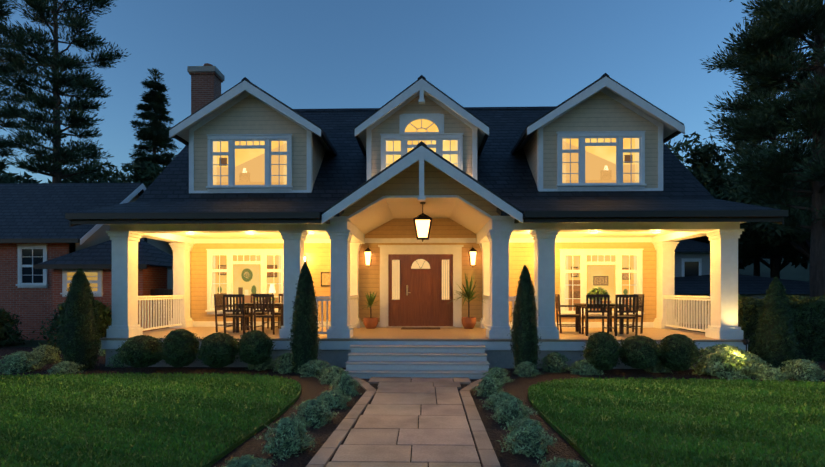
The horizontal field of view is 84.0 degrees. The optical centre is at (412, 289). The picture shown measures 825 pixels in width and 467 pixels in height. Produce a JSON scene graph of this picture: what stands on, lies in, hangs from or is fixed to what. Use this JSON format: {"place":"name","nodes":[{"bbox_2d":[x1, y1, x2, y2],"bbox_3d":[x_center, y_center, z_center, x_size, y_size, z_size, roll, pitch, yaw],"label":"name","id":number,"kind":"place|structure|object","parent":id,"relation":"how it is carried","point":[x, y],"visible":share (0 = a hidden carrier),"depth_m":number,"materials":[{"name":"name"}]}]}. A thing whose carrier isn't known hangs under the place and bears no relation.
{"place":"outdoors","nodes":[
{"label":"outdoors","id":0,"kind":"place"},
{"bbox_2d":[0,183,172,341],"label":"neighbour house","id":1,"kind":"structure","parent":0,"point":[46,251],"depth_m":15.99,"materials":[{"name":"red brick"},{"name":"shingle"},{"name":"white painted trim"}]},
{"bbox_2d":[0,371,300,466],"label":"lawn","id":2,"kind":"structure","parent":0,"point":[218,456],"depth_m":5.96,"materials":[{"name":"green plant"}]},
{"bbox_2d":[2,323,707,346],"bbox_3d":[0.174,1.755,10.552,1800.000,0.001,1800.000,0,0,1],"label":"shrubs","id":3,"kind":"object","parent":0,"point":[28,343],"depth_m":15.27,"materials":[{"name":"green plant"}]},
{"bbox_2d":[0,170,20,183],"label":"tree","id":4,"kind":"object","parent":3,"relation":"on","point":[5,175],"visible":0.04,"depth_m":48.50,"materials":[{"name":"green plant"}]},
{"bbox_2d":[0,307,34,346],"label":"neighbour shrub","id":5,"kind":"object","parent":3,"relation":"on","point":[9,331],"visible":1,"depth_m":14.30,"materials":[{"name":"green plant"}]},
{"bbox_2d":[0,0,39,183],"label":"pine","id":6,"kind":"object","parent":3,"relation":"on","point":[4,145],"visible":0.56,"depth_m":37.02,"materials":[{"name":"green plant"}]},
{"bbox_2d":[0,171,41,182],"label":"belt tree","id":7,"kind":"object","parent":3,"relation":"on","point":[22,178],"visible":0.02,"depth_m":52.62,"materials":[{"name":"green plant"}]},
{"bbox_2d":[0,0,130,182],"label":"pine tree","id":8,"kind":"object","parent":3,"relation":"on","point":[56,61],"visible":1,"depth_m":31.45,"materials":[{"name":"green plant"}]},
{"bbox_2d":[32,299,111,350],"bbox_3d":[-10.005,1.003,14.002,2.427,1.645,2.477,0,0,1],"label":"neighbour shrub","id":9,"kind":"object","parent":3,"relation":"on","point":[104,312],"visible":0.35,"depth_m":13.70,"materials":[{"name":"green plant"}]},
{"bbox_2d":[62,159,133,182],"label":"tree","id":10,"kind":"object","parent":3,"relation":"on","point":[105,175],"visible":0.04,"depth_m":46.26,"materials":[{"name":"green plant"}]},
{"bbox_2d":[100,159,164,188],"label":"tree","id":11,"kind":"object","parent":3,"relation":"on","point":[146,172],"visible":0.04,"depth_m":30.72,"materials":[{"name":"green plant"}]},
{"bbox_2d":[120,68,181,187],"bbox_3d":[-22.901,-8.765,40.326,6.830,21.067,8.063,0,0,1],"label":"spruce","id":12,"kind":"object","parent":3,"relation":"on","point":[153,136],"visible":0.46,"depth_m":39.40,"materials":[{"name":"green plant"}]},
{"bbox_2d":[150,289,172,330],"bbox_3d":[-8.816,0.843,15.109,3.800,1.765,0.070,0,0,1],"label":"porch railing","id":13,"kind":"object","parent":3,"relation":"on","point":[154,292],"visible":0.08,"depth_m":15.06,"materials":[{"name":"white wood"}]},
{"bbox_2d":[187,63,224,113],"bbox_3d":[-7.668,-3.305,17.057,1.020,10.120,0.800,0,0,1],"label":"chimney","id":14,"kind":"object","parent":3,"relation":"on","point":[207,79],"visible":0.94,"depth_m":16.75,"materials":[{"name":"red brick"}]},
{"bbox_2d":[0,347,824,466],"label":"mulch bed","id":15,"kind":"object","parent":3,"relation":"on","point":[313,387],"depth_m":7.25,"materials":[{"name":"brown soil"}]},
{"bbox_2d":[0,351,45,373],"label":"shrub","id":16,"kind":"object","parent":15,"relation":"on","point":[20,361],"visible":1,"depth_m":9.74,"materials":[{"name":"green plant"}]},
{"bbox_2d":[30,344,62,364],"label":"shrub","id":17,"kind":"object","parent":15,"relation":"on","point":[47,352],"visible":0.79,"depth_m":10.83,"materials":[{"name":"green plant"}]},
{"bbox_2d":[44,361,84,374],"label":"shrub","id":18,"kind":"object","parent":15,"relation":"on","point":[65,367],"visible":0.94,"depth_m":9.51,"materials":[{"name":"green plant"}]},
{"bbox_2d":[53,268,101,370],"bbox_3d":[-7.321,0.643,10.138,0.910,2.270,0.923,0,0,1],"label":"arborvitae","id":19,"kind":"object","parent":15,"relation":"on","point":[79,341],"visible":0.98,"depth_m":9.94,"materials":[{"name":"green plant"}]},
{"bbox_2d":[98,342,104,355],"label":"shrub","id":20,"kind":"object","parent":15,"relation":"on","point":[103,352],"visible":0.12,"depth_m":12.13,"materials":[{"name":"green plant"}]},
{"bbox_2d":[105,354,126,367],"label":"shrub","id":21,"kind":"object","parent":15,"relation":"on","point":[114,362],"visible":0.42,"depth_m":10.35,"materials":[{"name":"green plant"}]},
{"bbox_2d":[111,335,163,367],"bbox_3d":[-5.749,1.306,9.769,1.055,0.707,1.082,0,0,1],"label":"boxwood","id":22,"kind":"object","parent":15,"relation":"on","point":[142,351],"visible":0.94,"depth_m":9.49,"materials":[{"name":"green plant"}]},
{"bbox_2d":[157,329,200,367],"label":"boxwood","id":23,"kind":"object","parent":15,"relation":"on","point":[179,346],"visible":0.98,"depth_m":9.52,"materials":[{"name":"green plant"}]},
{"bbox_2d":[191,332,237,367],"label":"boxwood","id":24,"kind":"object","parent":15,"relation":"on","point":[217,350],"visible":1,"depth_m":9.47,"materials":[{"name":"green plant"}]},
{"bbox_2d":[221,454,276,466],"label":"shrub","id":25,"kind":"object","parent":15,"relation":"on","point":[248,460],"visible":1,"depth_m":4.12,"materials":[{"name":"green plant"}]},
{"bbox_2d":[233,330,276,364],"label":"boxwood","id":26,"kind":"object","parent":15,"relation":"on","point":[255,347],"visible":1,"depth_m":9.48,"materials":[{"name":"green plant"}]},
{"bbox_2d":[246,356,279,370],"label":"shrub","id":27,"kind":"object","parent":15,"relation":"on","point":[263,366],"visible":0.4,"depth_m":10.03,"materials":[{"name":"green plant"}]},
{"bbox_2d":[270,352,295,374],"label":"shrub","id":28,"kind":"object","parent":15,"relation":"on","point":[285,361],"visible":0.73,"depth_m":9.68,"materials":[{"name":"green plant"}]},
{"bbox_2d":[254,417,314,460],"bbox_3d":[-1.370,1.578,5.002,0.647,0.390,0.688,0,0,1],"label":"shrub","id":29,"kind":"object","parent":15,"relation":"on","point":[287,439],"visible":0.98,"depth_m":4.88,"materials":[{"name":"green plant"}]},
{"bbox_2d":[288,262,320,374],"bbox_3d":[-2.262,0.593,9.709,0.732,2.372,0.719,0,0,1],"label":"arborvitae","id":30,"kind":"object","parent":15,"relation":"on","point":[304,345],"visible":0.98,"depth_m":9.52,"materials":[{"name":"green plant"}]},
{"bbox_2d":[294,359,331,377],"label":"shrub","id":31,"kind":"object","parent":15,"relation":"on","point":[316,367],"visible":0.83,"depth_m":9.32,"materials":[{"name":"green plant"}]},
{"bbox_2d":[291,398,339,428],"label":"shrub","id":32,"kind":"object","parent":15,"relation":"on","point":[314,411],"visible":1,"depth_m":5.96,"materials":[{"name":"green plant"}]},
{"bbox_2d":[314,365,350,384],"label":"shrub","id":33,"kind":"object","parent":15,"relation":"on","point":[332,372],"visible":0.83,"depth_m":8.62,"materials":[{"name":"green plant"}]},
{"bbox_2d":[315,390,354,409],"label":"shrub","id":34,"kind":"object","parent":15,"relation":"on","point":[335,398],"visible":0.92,"depth_m":6.82,"materials":[{"name":"green plant"}]},
{"bbox_2d":[329,374,361,395],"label":"shrub","id":35,"kind":"object","parent":15,"relation":"on","point":[344,384],"visible":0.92,"depth_m":7.60,"materials":[{"name":"green plant"}]},
{"bbox_2d":[472,376,504,397],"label":"shrub","id":36,"kind":"object","parent":15,"relation":"on","point":[489,385],"visible":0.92,"depth_m":7.55,"materials":[{"name":"green plant"}]},
{"bbox_2d":[482,366,514,383],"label":"shrub","id":37,"kind":"object","parent":15,"relation":"on","point":[498,373],"visible":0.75,"depth_m":8.59,"materials":[{"name":"green plant"}]},
{"bbox_2d":[480,391,522,410],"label":"shrub","id":38,"kind":"object","parent":15,"relation":"on","point":[495,398],"visible":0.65,"depth_m":6.73,"materials":[{"name":"green plant"}]},
{"bbox_2d":[487,398,537,423],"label":"shrub","id":39,"kind":"object","parent":15,"relation":"on","point":[511,410],"visible":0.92,"depth_m":6.04,"materials":[{"name":"green plant"}]},
{"bbox_2d":[509,265,541,373],"bbox_3d":[2.357,0.625,9.567,0.714,2.312,0.660,0,0,-30],"label":"arborvitae","id":40,"kind":"object","parent":15,"relation":"on","point":[524,342],"visible":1,"depth_m":9.43,"materials":[{"name":"green plant"}]},
{"bbox_2d":[511,361,541,376],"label":"shrub","id":41,"kind":"object","parent":15,"relation":"on","point":[527,369],"visible":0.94,"depth_m":9.28,"materials":[{"name":"green plant"}]},
{"bbox_2d":[497,418,557,460],"bbox_3d":[1.251,1.584,4.990,0.676,0.380,0.674,0,0,1],"label":"shrub","id":42,"kind":"object","parent":15,"relation":"on","point":[526,437],"visible":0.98,"depth_m":4.89,"materials":[{"name":"green plant"}]},
{"bbox_2d":[537,352,571,372],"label":"shrub","id":43,"kind":"object","parent":15,"relation":"on","point":[555,363],"visible":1,"depth_m":9.78,"materials":[{"name":"green plant"}]},
{"bbox_2d":[537,457,592,466],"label":"shrub","id":44,"kind":"object","parent":15,"relation":"on","point":[561,462],"visible":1,"depth_m":4.08,"materials":[{"name":"green plant"}]},
{"bbox_2d":[566,359,604,375],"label":"shrub","id":45,"kind":"object","parent":15,"relation":"on","point":[584,367],"visible":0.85,"depth_m":9.46,"materials":[{"name":"green plant"}]},
{"bbox_2d":[580,331,625,370],"bbox_3d":[3.937,1.266,9.512,0.881,0.821,0.882,0,0,1],"label":"boxwood","id":46,"kind":"object","parent":15,"relation":"on","point":[602,350],"visible":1,"depth_m":9.31,"materials":[{"name":"green plant"}]},
{"bbox_2d":[616,335,667,368],"bbox_3d":[4.713,1.287,9.488,1.018,0.705,1.062,0,0,1],"label":"boxwood","id":47,"kind":"object","parent":15,"relation":"on","point":[641,352],"visible":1,"depth_m":9.25,"materials":[{"name":"green plant"}]},
{"bbox_2d":[644,361,672,373],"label":"shrub","id":48,"kind":"object","parent":15,"relation":"on","point":[659,368],"visible":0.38,"depth_m":9.68,"materials":[{"name":"green plant"}]},
{"bbox_2d":[658,334,704,370],"bbox_3d":[5.486,1.289,9.483,0.962,0.784,0.937,0,0,1],"label":"boxwood","id":49,"kind":"object","parent":15,"relation":"on","point":[682,354],"visible":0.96,"depth_m":9.24,"materials":[{"name":"green plant"}]},
{"bbox_2d":[688,343,767,380],"bbox_3d":[6.381,1.447,9.312,1.341,0.723,1.282,0,0,42],"label":"shrub","id":50,"kind":"object","parent":15,"relation":"on","point":[722,361],"visible":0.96,"depth_m":9.12,"materials":[{"name":"green plant"}]},
{"bbox_2d":[742,339,748,351],"bbox_3d":[7.103,1.401,9.790,0.109,0.708,0.133,0,0,1],"label":"landscape light","id":51,"kind":"object","parent":15,"relation":"on","point":[745,341],"visible":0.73,"depth_m":9.75,"materials":[{"name":"grey metal"}]},
{"bbox_2d":[739,353,771,374],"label":"shrub","id":52,"kind":"object","parent":15,"relation":"on","point":[752,356],"visible":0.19,"depth_m":9.31,"materials":[{"name":"green plant"}]},
{"bbox_2d":[748,367,792,381],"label":"shrub","id":53,"kind":"object","parent":15,"relation":"on","point":[769,373],"visible":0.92,"depth_m":8.77,"materials":[{"name":"green plant"}]},
{"bbox_2d":[751,277,798,372],"bbox_3d":[7.778,0.744,9.822,0.821,2.075,0.838,0,0,1],"label":"arborvitae","id":54,"kind":"object","parent":15,"relation":"on","point":[777,344],"visible":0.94,"depth_m":9.65,"materials":[{"name":"green plant"}]},
{"bbox_2d":[777,359,824,381],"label":"shrub","id":55,"kind":"object","parent":15,"relation":"on","point":[803,369],"visible":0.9,"depth_m":8.85,"materials":[{"name":"green plant"}]},
{"bbox_2d":[190,218,655,327],"bbox_3d":[0.331,-2.335,16.890,14.060,8.180,9.480,0,0,1],"label":"house shell","id":56,"kind":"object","parent":3,"relation":"on","point":[398,231],"visible":0.12,"depth_m":13.45,"materials":[{"name":"beige"}]},
{"bbox_2d":[321,272,330,286],"bbox_3d":[-2.479,-0.310,13.500,0.450,0.430,0.035,0,0,1],"label":"window","id":57,"kind":"structure","parent":56,"relation":"attached to","point":[325,279],"depth_m":13.48,"materials":[{"name":"brown"}]},
{"bbox_2d":[364,248,371,265],"bbox_3d":[-1.287,-0.957,13.345,0.235,0.632,0.288,0,0,1],"label":"sconce","id":58,"kind":"object","parent":56,"relation":"attached to","point":[368,255],"visible":1,"depth_m":13.24,"materials":[{"name":"white glass"}]},
{"bbox_2d":[378,245,463,328],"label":"front door","id":59,"kind":"structure","parent":56,"relation":"attached to","point":[419,284],"depth_m":13.38,"materials":[{"name":"brown wood"}]},
{"bbox_2d":[205,249,643,316],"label":"porch windows","id":60,"kind":"structure","parent":56,"relation":"attached to","point":[247,273],"depth_m":13.34,"materials":[{"name":"white"}]},
{"bbox_2d":[468,248,476,266],"bbox_3d":[1.742,-0.957,13.270,0.235,0.632,0.288,0,0,1],"label":"sconce","id":61,"kind":"object","parent":56,"relation":"attached to","point":[472,252],"visible":1,"depth_m":13.16,"materials":[{"name":"white glass"}]},
{"bbox_2d":[665,131,753,243],"bbox_3d":[19.968,-5.069,37.107,12.251,13.647,13.022,0,0,1],"label":"tree","id":62,"kind":"object","parent":3,"relation":"on","point":[713,183],"visible":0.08,"depth_m":33.72,"materials":[{"name":"green plant"}]},
{"bbox_2d":[675,239,809,323],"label":"neighbour house","id":63,"kind":"structure","parent":3,"relation":"on","point":[692,267],"depth_m":24.76,"materials":[{"name":"grey"}]},
{"bbox_2d":[738,250,753,271],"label":"belt tree","id":64,"kind":"object","parent":3,"relation":"on","point":[743,263],"visible":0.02,"depth_m":65.53,"materials":[{"name":"green plant"}]},
{"bbox_2d":[693,153,810,275],"bbox_3d":[30.408,-5.388,40.156,12.879,14.286,11.804,0,0,-37],"label":"tree","id":65,"kind":"object","parent":3,"relation":"on","point":[756,270],"depth_m":39.66,"materials":[{"name":"green plant"}]},
{"bbox_2d":[699,0,824,296],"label":"pine","id":66,"kind":"object","parent":3,"relation":"on","point":[764,56],"visible":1,"depth_m":19.56,"materials":[{"name":"green plant"}]},
{"bbox_2d":[715,157,811,258],"bbox_3d":[24.521,-3.328,27.930,9.645,10.166,10.169,0,0,1],"label":"tree","id":67,"kind":"object","parent":3,"relation":"on","point":[765,234],"visible":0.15,"depth_m":27.84,"materials":[{"name":"green plant"}]},
{"bbox_2d":[707,294,824,361],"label":"hedge","id":68,"kind":"object","parent":3,"relation":"on","point":[808,314],"visible":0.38,"depth_m":11.23,"materials":[{"name":"green plant"}]},
{"bbox_2d":[714,34,824,277],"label":"pine","id":69,"kind":"object","parent":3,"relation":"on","point":[773,254],"visible":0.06,"depth_m":33.57,"materials":[{"name":"green plant"}]},
{"bbox_2d":[738,257,809,281],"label":"hills","id":70,"kind":"structure","parent":3,"relation":"on","point":[797,273],"depth_m":113.22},
{"bbox_2d":[738,166,809,278],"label":"belt tree","id":71,"kind":"object","parent":3,"relation":"on","point":[802,261],"visible":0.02,"depth_m":47.91,"materials":[{"name":"green plant"}]},
{"bbox_2d":[306,377,500,466],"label":"stone path","id":72,"kind":"structure","parent":0,"point":[412,422],"depth_m":5.61,"materials":[{"name":"beige stone"}]},
{"bbox_2d":[0,0,824,254],"label":"sky","id":73,"kind":"structure","parent":0,"point":[305,54],"materials":[{"name":"blue"}]},
{"bbox_2d":[345,345,489,378],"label":"porch steps","id":74,"kind":"structure","parent":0,"point":[411,361],"depth_m":9.53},
{"bbox_2d":[100,327,748,368],"bbox_3d":[0.181,1.425,11.822,14.450,0.660,3.260,0,0,1],"label":"foundation","id":75,"kind":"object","parent":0,"point":[570,342],"depth_m":10.32,"materials":[{"name":"grey concrete"}]},
{"bbox_2d":[214,294,282,334],"bbox_3d":[-3.885,0.603,12.104,2.510,0.986,1.886,0,0,1],"label":"dining set","id":76,"kind":"object","parent":75,"relation":"on","point":[263,303],"visible":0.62,"depth_m":11.59,"materials":[{"name":"brown wood"}]},
{"bbox_2d":[361,292,382,328],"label":"palm","id":77,"kind":"object","parent":75,"relation":"on","point":[370,322],"visible":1,"depth_m":12.93,"materials":[{"name":"ceramic"}]},
{"bbox_2d":[138,295,709,333],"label":"porch railings","id":78,"kind":"object","parent":75,"relation":"on","point":[353,310],"visible":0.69,"depth_m":11.97,"materials":[{"name":"white wood"}]},
{"bbox_2d":[106,229,743,338],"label":"porch columns","id":79,"kind":"structure","parent":75,"relation":"on","point":[495,278],"depth_m":10.43,"materials":[{"name":"white wood"}]},
{"bbox_2d":[321,141,523,233],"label":"porch gable","id":80,"kind":"structure","parent":79,"relation":"on","point":[405,185],"depth_m":10.34,"materials":[{"name":"grey wood"}]},
{"bbox_2d":[413,202,431,241],"bbox_3d":[0.246,-1.625,11.000,0.448,0.940,0.448,0,0,1],"label":"hanging lantern","id":81,"kind":"object","parent":80,"relation":"hanging from","point":[422,223],"visible":1,"depth_m":10.85,"materials":[{"name":"white glass"}]},
{"bbox_2d":[110,216,739,243],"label":"porch beams","id":82,"kind":"structure","parent":79,"relation":"on","point":[680,230],"depth_m":10.43,"materials":[{"name":"white wood"}]},
{"bbox_2d":[65,106,787,226],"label":"roof","id":83,"kind":"structure","parent":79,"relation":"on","point":[167,197],"depth_m":12.10,"materials":[{"name":"grey"}]},
{"bbox_2d":[169,77,336,192],"bbox_3d":[-4.378,-4.109,14.160,4.100,3.048,4.120,0,0,1],"label":"dormer","id":84,"kind":"object","parent":83,"relation":"on","point":[245,135],"visible":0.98,"depth_m":12.46,"materials":[{"name":"grey wood"}]},
{"bbox_2d":[354,75,489,180],"bbox_3d":[0.290,-4.109,14.032,3.580,3.048,4.145,0,0,1],"label":"dormer","id":85,"kind":"object","parent":83,"relation":"on","point":[428,114],"visible":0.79,"depth_m":12.34,"materials":[{"name":"grey wood"}]},
{"bbox_2d":[511,73,684,190],"bbox_3d":[5.059,-4.109,13.927,4.100,3.048,4.120,0,0,1],"label":"dormer","id":86,"kind":"object","parent":83,"relation":"on","point":[604,132],"visible":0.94,"depth_m":12.23,"materials":[{"name":"grey wood"}]},
{"bbox_2d":[446,274,484,328],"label":"palm","id":87,"kind":"object","parent":75,"relation":"on","point":[468,322],"visible":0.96,"depth_m":12.85,"materials":[{"name":"plant"}]},
{"bbox_2d":[555,294,644,335],"bbox_3d":[4.733,0.603,11.424,2.138,0.986,1.332,0,0,1],"label":"dining set","id":88,"kind":"object","parent":75,"relation":"on","point":[636,307],"visible":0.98,"depth_m":11.27,"materials":[{"name":"brown wood"}]},
{"bbox_2d":[587,287,608,299],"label":"table plant","id":89,"kind":"object","parent":88,"relation":"on","point":[599,290],"visible":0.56,"depth_m":11.58,"materials":[{"name":"green plant"}]},
{"bbox_2d":[105,220,744,238],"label":"porch ceiling","id":90,"kind":"structure","parent":0,"point":[513,235],"depth_m":12.79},
{"bbox_2d":[186,232,660,234],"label":"porch ceiling lights","id":91,"kind":"object","parent":90,"relation":"attached to","point":[313,233],"visible":0.62,"depth_m":12.01},
{"bbox_2d":[528,376,824,466],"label":"lawn","id":92,"kind":"structure","parent":0,"point":[570,440],"depth_m":5.83,"materials":[{"name":"green plant"}]}
]}

